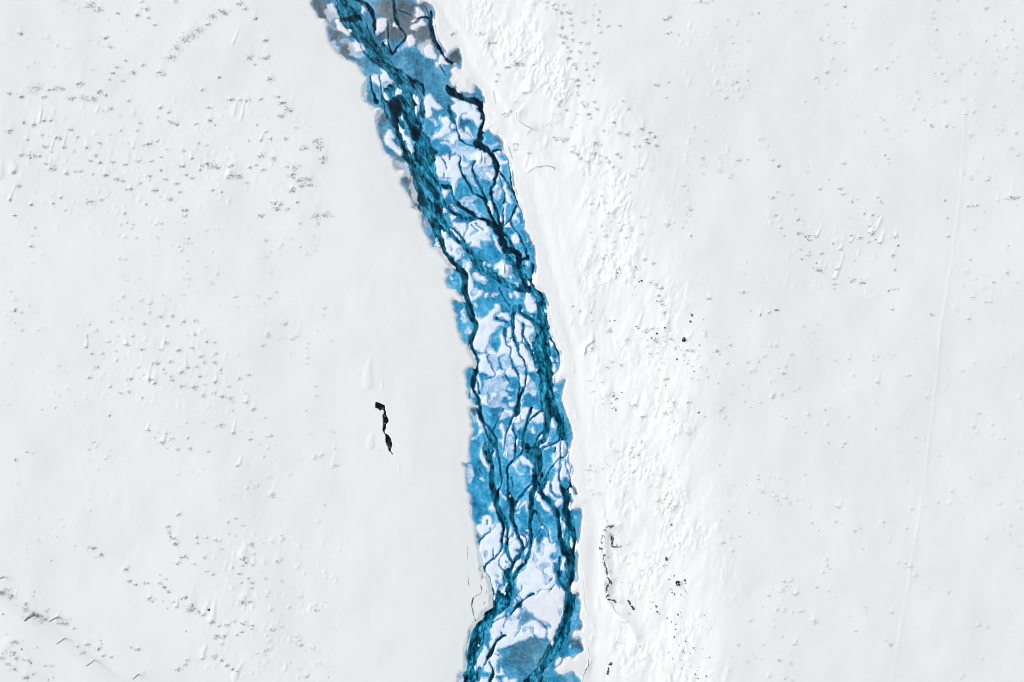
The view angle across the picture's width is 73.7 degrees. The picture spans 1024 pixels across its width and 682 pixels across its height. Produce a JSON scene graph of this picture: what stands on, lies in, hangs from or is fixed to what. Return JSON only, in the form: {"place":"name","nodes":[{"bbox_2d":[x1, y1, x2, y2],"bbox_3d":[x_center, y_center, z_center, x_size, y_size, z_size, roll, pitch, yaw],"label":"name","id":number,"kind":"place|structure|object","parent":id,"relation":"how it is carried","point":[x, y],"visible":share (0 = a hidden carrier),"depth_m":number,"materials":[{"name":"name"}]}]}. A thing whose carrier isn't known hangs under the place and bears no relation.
{"place":"outdoors","nodes":[
{"label":"outdoors","id":0,"kind":"place"},
{"bbox_2d":[311,0,583,681],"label":"river ice","id":1,"kind":"structure","parent":0,"point":[518,661],"depth_m":106.99,"materials":[{"name":"blue ice"}]},
{"bbox_2d":[335,19,351,34],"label":"snow patch","id":2,"kind":"object","parent":1,"relation":"on","point":[341,27],"visible":1,"depth_m":106.80,"materials":[{"name":"white snow"}]},
{"bbox_2d":[354,42,364,51],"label":"snow patch","id":3,"kind":"object","parent":1,"relation":"on","point":[359,47],"visible":1,"depth_m":106.82,"materials":[{"name":"white snow"}]},
{"bbox_2d":[371,75,379,85],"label":"snow patch","id":4,"kind":"object","parent":1,"relation":"on","point":[375,78],"visible":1,"depth_m":106.83,"materials":[{"name":"white snow"}]},
{"bbox_2d":[377,18,386,32],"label":"snow patch","id":5,"kind":"object","parent":1,"relation":"on","point":[381,24],"visible":1,"depth_m":106.81,"materials":[{"name":"white snow"}]},
{"bbox_2d":[380,68,391,82],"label":"snow patch","id":6,"kind":"object","parent":1,"relation":"on","point":[384,77],"visible":1,"depth_m":106.81,"materials":[{"name":"white snow"}]},
{"bbox_2d":[383,91,389,100],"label":"snow patch","id":7,"kind":"object","parent":1,"relation":"on","point":[386,97],"visible":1,"depth_m":107.01,"materials":[{"name":"white snow"}]},
{"bbox_2d":[385,130,401,154],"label":"snow patch","id":8,"kind":"object","parent":1,"relation":"on","point":[389,136],"visible":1,"depth_m":106.81,"materials":[{"name":"white snow"}]},
{"bbox_2d":[395,87,402,95],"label":"snow patch","id":9,"kind":"object","parent":1,"relation":"on","point":[398,91],"visible":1,"depth_m":107.02,"materials":[{"name":"white snow"}]},
{"bbox_2d":[398,124,410,144],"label":"snow patch","id":10,"kind":"object","parent":1,"relation":"on","point":[406,138],"visible":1,"depth_m":106.94,"materials":[{"name":"white snow"}]},
{"bbox_2d":[407,145,412,153],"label":"snow patch","id":11,"kind":"object","parent":1,"relation":"on","point":[410,148],"visible":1,"depth_m":106.82,"materials":[{"name":"white snow"}]},
{"bbox_2d":[407,35,414,46],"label":"snow patch","id":12,"kind":"object","parent":1,"relation":"on","point":[410,40],"visible":1,"depth_m":106.82,"materials":[{"name":"white snow"}]},
{"bbox_2d":[413,94,419,104],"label":"snow patch","id":13,"kind":"object","parent":1,"relation":"on","point":[415,98],"visible":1,"depth_m":107.02,"materials":[{"name":"white snow"}]},
{"bbox_2d":[411,20,425,29],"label":"snow patch","id":14,"kind":"object","parent":1,"relation":"on","point":[418,25],"visible":1,"depth_m":106.81,"materials":[{"name":"white snow"}]},
{"bbox_2d":[415,7,424,17],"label":"snow patch","id":15,"kind":"object","parent":1,"relation":"on","point":[420,13],"visible":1,"depth_m":106.82,"materials":[{"name":"white snow"}]},
{"bbox_2d":[424,44,436,58],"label":"snow patch","id":16,"kind":"object","parent":1,"relation":"on","point":[429,51],"visible":1,"depth_m":106.81,"materials":[{"name":"white snow"}]},
{"bbox_2d":[424,94,441,116],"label":"snow patch","id":17,"kind":"object","parent":1,"relation":"on","point":[429,101],"visible":1,"depth_m":106.80,"materials":[{"name":"white snow"}]},
{"bbox_2d":[436,237,441,248],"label":"snow patch","id":18,"kind":"object","parent":1,"relation":"on","point":[438,244],"visible":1,"depth_m":106.90,"materials":[{"name":"white snow"}]},
{"bbox_2d":[434,117,450,137],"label":"snow patch","id":19,"kind":"object","parent":1,"relation":"on","point":[445,130],"visible":1,"depth_m":106.81,"materials":[{"name":"white snow"}]},
{"bbox_2d":[436,56,448,65],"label":"snow patch","id":20,"kind":"object","parent":1,"relation":"on","point":[442,60],"visible":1,"depth_m":106.82,"materials":[{"name":"white snow"}]},
{"bbox_2d":[435,155,461,192],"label":"snow patch","id":21,"kind":"object","parent":1,"relation":"on","point":[452,171],"visible":1,"depth_m":106.81,"materials":[{"name":"white snow"}]},
{"bbox_2d":[441,229,461,259],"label":"snow patch","id":22,"kind":"object","parent":1,"relation":"on","point":[449,243],"visible":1,"depth_m":106.82,"materials":[{"name":"white snow"}]},
{"bbox_2d":[450,133,458,143],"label":"snow patch","id":23,"kind":"object","parent":1,"relation":"on","point":[454,137],"visible":1,"depth_m":106.81,"materials":[{"name":"white snow"}]},
{"bbox_2d":[454,223,466,235],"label":"snow patch","id":24,"kind":"object","parent":1,"relation":"on","point":[461,227],"visible":1,"depth_m":106.82,"materials":[{"name":"white snow"}]},
{"bbox_2d":[458,130,471,138],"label":"snow patch","id":25,"kind":"object","parent":1,"relation":"on","point":[465,136],"visible":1,"depth_m":106.82,"materials":[{"name":"white snow"}]},
{"bbox_2d":[461,160,468,167],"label":"snow patch","id":26,"kind":"object","parent":1,"relation":"on","point":[463,164],"visible":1,"depth_m":106.82,"materials":[{"name":"white snow"}]},
{"bbox_2d":[452,98,481,127],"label":"snow patch","id":27,"kind":"object","parent":1,"relation":"on","point":[459,108],"visible":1,"depth_m":106.80,"materials":[{"name":"white snow"}]},
{"bbox_2d":[465,262,482,300],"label":"snow patch","id":28,"kind":"object","parent":1,"relation":"on","point":[471,283],"visible":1,"depth_m":106.82,"materials":[{"name":"white snow"}]},
{"bbox_2d":[465,220,490,246],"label":"snow patch","id":29,"kind":"object","parent":1,"relation":"on","point":[477,237],"visible":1,"depth_m":106.81,"materials":[{"name":"white snow"}]},
{"bbox_2d":[473,273,485,280],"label":"snow patch","id":30,"kind":"object","parent":1,"relation":"on","point":[479,277],"visible":1,"depth_m":106.84,"materials":[{"name":"white snow"}]},
{"bbox_2d":[469,151,491,166],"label":"snow patch","id":31,"kind":"object","parent":1,"relation":"on","point":[482,158],"visible":1,"depth_m":106.73,"materials":[{"name":"white snow"}]},
{"bbox_2d":[477,646,488,666],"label":"snow patch","id":32,"kind":"object","parent":1,"relation":"on","point":[482,658],"visible":1,"depth_m":106.81,"materials":[{"name":"white snow"}]},
{"bbox_2d":[480,448,488,467],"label":"snow patch","id":33,"kind":"object","parent":1,"relation":"on","point":[482,457],"visible":1,"depth_m":106.83,"materials":[{"name":"white snow"}]},
{"bbox_2d":[481,395,487,405],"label":"snow patch","id":34,"kind":"object","parent":1,"relation":"on","point":[484,399],"visible":1,"depth_m":106.81,"materials":[{"name":"white snow"}]},
{"bbox_2d":[477,515,494,534],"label":"snow patch","id":35,"kind":"object","parent":1,"relation":"on","point":[483,528],"visible":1,"depth_m":106.80,"materials":[{"name":"white snow"}]},
{"bbox_2d":[479,354,494,375],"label":"snow patch","id":36,"kind":"object","parent":1,"relation":"on","point":[484,365],"visible":1,"depth_m":106.80,"materials":[{"name":"white snow"}]},
{"bbox_2d":[473,307,501,351],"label":"snow patch","id":37,"kind":"object","parent":1,"relation":"on","point":[488,325],"visible":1,"depth_m":106.81,"materials":[{"name":"white snow"}]},
{"bbox_2d":[484,661,491,672],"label":"snow patch","id":38,"kind":"object","parent":1,"relation":"on","point":[487,667],"visible":1,"depth_m":106.80,"materials":[{"name":"white snow"}]},
{"bbox_2d":[486,172,494,180],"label":"snow patch","id":39,"kind":"object","parent":1,"relation":"on","point":[491,176],"visible":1,"depth_m":106.82,"materials":[{"name":"white snow"}]},
{"bbox_2d":[479,524,502,564],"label":"snow patch","id":40,"kind":"object","parent":1,"relation":"on","point":[490,542],"visible":1,"depth_m":106.81,"materials":[{"name":"white snow"}]},
{"bbox_2d":[486,549,503,592],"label":"snow patch","id":41,"kind":"object","parent":1,"relation":"on","point":[494,569],"visible":1,"depth_m":106.81,"materials":[{"name":"white snow"}]},
{"bbox_2d":[494,236,501,251],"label":"snow patch","id":42,"kind":"object","parent":1,"relation":"on","point":[495,239],"visible":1,"depth_m":106.86,"materials":[{"name":"white snow"}]},
{"bbox_2d":[492,664,504,681],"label":"snow patch","id":43,"kind":"object","parent":1,"relation":"on","point":[496,674],"visible":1,"depth_m":106.83,"materials":[{"name":"white snow"}]},
{"bbox_2d":[488,334,510,355],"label":"snow patch","id":44,"kind":"object","parent":1,"relation":"on","point":[504,349],"visible":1,"depth_m":106.82,"materials":[{"name":"white snow"}]},
{"bbox_2d":[496,369,504,375],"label":"snow patch","id":45,"kind":"object","parent":1,"relation":"on","point":[500,372],"visible":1,"depth_m":106.80,"materials":[{"name":"white snow"}]},
{"bbox_2d":[494,153,507,164],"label":"snow patch","id":46,"kind":"object","parent":1,"relation":"on","point":[501,162],"visible":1,"depth_m":106.82,"materials":[{"name":"white snow"}]},
{"bbox_2d":[495,260,510,276],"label":"snow patch","id":47,"kind":"object","parent":1,"relation":"on","point":[503,267],"visible":1,"depth_m":106.66,"materials":[{"name":"white snow"}]},
{"bbox_2d":[500,424,505,444],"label":"snow patch","id":48,"kind":"object","parent":1,"relation":"on","point":[503,432],"visible":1,"depth_m":106.83,"materials":[{"name":"white snow"}]},
{"bbox_2d":[500,554,508,568],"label":"snow patch","id":49,"kind":"object","parent":1,"relation":"on","point":[503,560],"visible":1,"depth_m":106.81,"materials":[{"name":"white snow"}]},
{"bbox_2d":[499,313,509,319],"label":"snow patch","id":50,"kind":"object","parent":1,"relation":"on","point":[505,315],"visible":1,"depth_m":106.83,"materials":[{"name":"white snow"}]},
{"bbox_2d":[501,582,507,592],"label":"snow patch","id":51,"kind":"object","parent":1,"relation":"on","point":[503,589],"visible":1,"depth_m":107.02,"materials":[{"name":"white snow"}]},
{"bbox_2d":[503,183,511,203],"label":"snow patch","id":52,"kind":"object","parent":1,"relation":"on","point":[508,198],"visible":1,"depth_m":106.81,"materials":[{"name":"white snow"}]},
{"bbox_2d":[507,328,511,336],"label":"snow patch","id":53,"kind":"object","parent":1,"relation":"on","point":[509,334],"visible":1,"depth_m":106.81,"materials":[{"name":"white snow"}]},
{"bbox_2d":[504,677,516,681],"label":"snow patch","id":54,"kind":"object","parent":1,"relation":"on","point":[506,679],"visible":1,"depth_m":106.82,"materials":[{"name":"white snow"}]},
{"bbox_2d":[506,367,517,375],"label":"snow patch","id":55,"kind":"object","parent":1,"relation":"on","point":[510,371],"visible":1,"depth_m":106.83,"materials":[{"name":"white snow"}]},
{"bbox_2d":[509,533,516,543],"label":"snow patch","id":56,"kind":"object","parent":1,"relation":"on","point":[513,538],"visible":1,"depth_m":106.82,"materials":[{"name":"white snow"}]},
{"bbox_2d":[509,540,520,559],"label":"snow patch","id":57,"kind":"object","parent":1,"relation":"on","point":[514,545],"visible":1,"depth_m":106.80,"materials":[{"name":"white snow"}]},
{"bbox_2d":[508,339,523,365],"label":"snow patch","id":58,"kind":"object","parent":1,"relation":"on","point":[518,360],"visible":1,"depth_m":106.81,"materials":[{"name":"white snow"}]},
{"bbox_2d":[512,234,519,243],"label":"snow patch","id":59,"kind":"object","parent":1,"relation":"on","point":[515,238],"visible":1,"depth_m":106.80,"materials":[{"name":"white snow"}]},
{"bbox_2d":[513,608,520,615],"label":"snow patch","id":60,"kind":"object","parent":1,"relation":"on","point":[517,611],"visible":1,"depth_m":106.81,"materials":[{"name":"white snow"}]},
{"bbox_2d":[512,459,522,474],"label":"snow patch","id":61,"kind":"object","parent":1,"relation":"on","point":[514,465],"visible":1,"depth_m":106.84,"materials":[{"name":"white snow"}]},
{"bbox_2d":[490,615,545,667],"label":"snow patch","id":62,"kind":"object","parent":1,"relation":"on","point":[510,629],"visible":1,"depth_m":106.81,"materials":[{"name":"white snow"}]},
{"bbox_2d":[515,415,520,422],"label":"snow patch","id":63,"kind":"object","parent":1,"relation":"on","point":[518,420],"visible":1,"depth_m":106.82,"materials":[{"name":"white snow"}]},
{"bbox_2d":[515,319,521,341],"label":"snow patch","id":64,"kind":"object","parent":1,"relation":"on","point":[518,328],"visible":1,"depth_m":106.82,"materials":[{"name":"white snow"}]},
{"bbox_2d":[516,559,521,566],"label":"snow patch","id":65,"kind":"object","parent":1,"relation":"on","point":[518,562],"visible":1,"depth_m":106.81,"materials":[{"name":"white snow"}]},
{"bbox_2d":[520,374,524,386],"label":"snow patch","id":66,"kind":"object","parent":1,"relation":"on","point":[522,379],"visible":1,"depth_m":106.83,"materials":[{"name":"white snow"}]},
{"bbox_2d":[516,315,532,326],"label":"snow patch","id":67,"kind":"object","parent":1,"relation":"on","point":[524,320],"visible":1,"depth_m":106.83,"materials":[{"name":"white snow"}]},
{"bbox_2d":[521,408,528,419],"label":"snow patch","id":68,"kind":"object","parent":1,"relation":"on","point":[524,412],"visible":1,"depth_m":106.81,"materials":[{"name":"white snow"}]},
{"bbox_2d":[520,456,532,467],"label":"snow patch","id":69,"kind":"object","parent":1,"relation":"on","point":[524,460],"visible":1,"depth_m":106.81,"materials":[{"name":"white snow"}]},
{"bbox_2d":[520,344,535,371],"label":"snow patch","id":70,"kind":"object","parent":1,"relation":"on","point":[526,357],"visible":1,"depth_m":106.82,"materials":[{"name":"white snow"}]},
{"bbox_2d":[525,327,534,348],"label":"snow patch","id":71,"kind":"object","parent":1,"relation":"on","point":[529,331],"visible":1,"depth_m":106.82,"materials":[{"name":"white snow"}]},
{"bbox_2d":[525,292,536,312],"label":"snow patch","id":72,"kind":"object","parent":1,"relation":"on","point":[531,306],"visible":1,"depth_m":106.81,"materials":[{"name":"white snow"}]},
{"bbox_2d":[531,409,538,416],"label":"snow patch","id":73,"kind":"object","parent":1,"relation":"on","point":[535,411],"visible":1,"depth_m":106.84,"materials":[{"name":"white snow"}]},
{"bbox_2d":[517,538,556,598],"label":"snow patch","id":74,"kind":"object","parent":1,"relation":"on","point":[531,578],"visible":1,"depth_m":106.81,"materials":[{"name":"white snow"}]},
{"bbox_2d":[530,412,543,422],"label":"snow patch","id":75,"kind":"object","parent":1,"relation":"on","point":[539,418],"visible":1,"depth_m":106.83,"materials":[{"name":"white snow"}]},
{"bbox_2d":[537,494,550,510],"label":"snow patch","id":76,"kind":"object","parent":1,"relation":"on","point":[545,507],"visible":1,"depth_m":106.84,"materials":[{"name":"white snow"}]},
{"bbox_2d":[524,585,565,645],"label":"snow patch","id":77,"kind":"object","parent":1,"relation":"on","point":[545,605],"visible":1,"depth_m":106.80,"materials":[{"name":"white snow"}]},
{"bbox_2d":[545,481,549,494],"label":"snow patch","id":78,"kind":"object","parent":1,"relation":"on","point":[547,490],"visible":1,"depth_m":106.82,"materials":[{"name":"white snow"}]},
{"bbox_2d":[552,473,561,494],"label":"snow patch","id":79,"kind":"object","parent":1,"relation":"on","point":[556,485],"visible":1,"depth_m":106.83,"materials":[{"name":"white snow"}]},
{"bbox_2d":[553,443,560,462],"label":"snow patch","id":80,"kind":"object","parent":1,"relation":"on","point":[556,458],"visible":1,"depth_m":106.84,"materials":[{"name":"white snow"}]},
{"bbox_2d":[555,498,562,505],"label":"snow patch","id":81,"kind":"object","parent":1,"relation":"on","point":[559,502],"visible":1,"depth_m":106.83,"materials":[{"name":"white snow"}]},
{"bbox_2d":[560,559,564,569],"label":"snow patch","id":82,"kind":"object","parent":1,"relation":"on","point":[562,567],"visible":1,"depth_m":106.83,"materials":[{"name":"white snow"}]},
{"bbox_2d":[560,459,566,479],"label":"snow patch","id":83,"kind":"object","parent":1,"relation":"on","point":[563,472],"visible":1,"depth_m":106.84,"materials":[{"name":"white snow"}]},
{"bbox_2d":[561,440,566,455],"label":"snow patch","id":84,"kind":"object","parent":1,"relation":"on","point":[562,447],"visible":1,"depth_m":106.85,"materials":[{"name":"white snow"}]},
{"bbox_2d":[336,0,576,681],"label":"river water","id":85,"kind":"structure","parent":0,"point":[421,160],"depth_m":107.09,"materials":[{"name":"blue liquid"}]},
{"bbox_2d":[0,0,1023,681],"bbox_3d":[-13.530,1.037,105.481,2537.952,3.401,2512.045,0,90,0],"label":"snow field","id":86,"kind":"structure","parent":0,"point":[376,548],"depth_m":106.41,"materials":[{"name":"white snow"}]},
{"bbox_2d":[1,602,114,681],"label":"wire fence","id":87,"kind":"object","parent":86,"relation":"on","point":[61,640],"visible":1,"depth_m":105.50,"materials":[{"name":"metal"}]},
{"bbox_2d":[375,402,392,453],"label":"water hole","id":88,"kind":"object","parent":86,"relation":"in","point":[379,406],"visible":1,"depth_m":106.82,"materials":[{"name":"liquid"}]},
{"bbox_2d":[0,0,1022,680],"bbox_3d":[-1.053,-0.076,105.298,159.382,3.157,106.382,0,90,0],"label":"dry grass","id":89,"kind":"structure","parent":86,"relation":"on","point":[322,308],"depth_m":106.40,"materials":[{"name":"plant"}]},
{"bbox_2d":[599,524,613,549],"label":"rock ledge","id":90,"kind":"object","parent":86,"relation":"on","point":[606,531],"visible":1,"depth_m":106.28,"materials":[{"name":"grey stone"}]},
{"bbox_2d":[602,554,615,602],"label":"rock ledge","id":91,"kind":"object","parent":86,"relation":"on","point":[607,585],"visible":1,"depth_m":106.20,"materials":[{"name":"grey stone"}]},
{"bbox_2d":[608,533,620,547],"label":"rock ledge","id":92,"kind":"object","parent":86,"relation":"on","point":[612,542],"visible":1,"depth_m":106.27,"materials":[{"name":"grey stone"}]}
]}

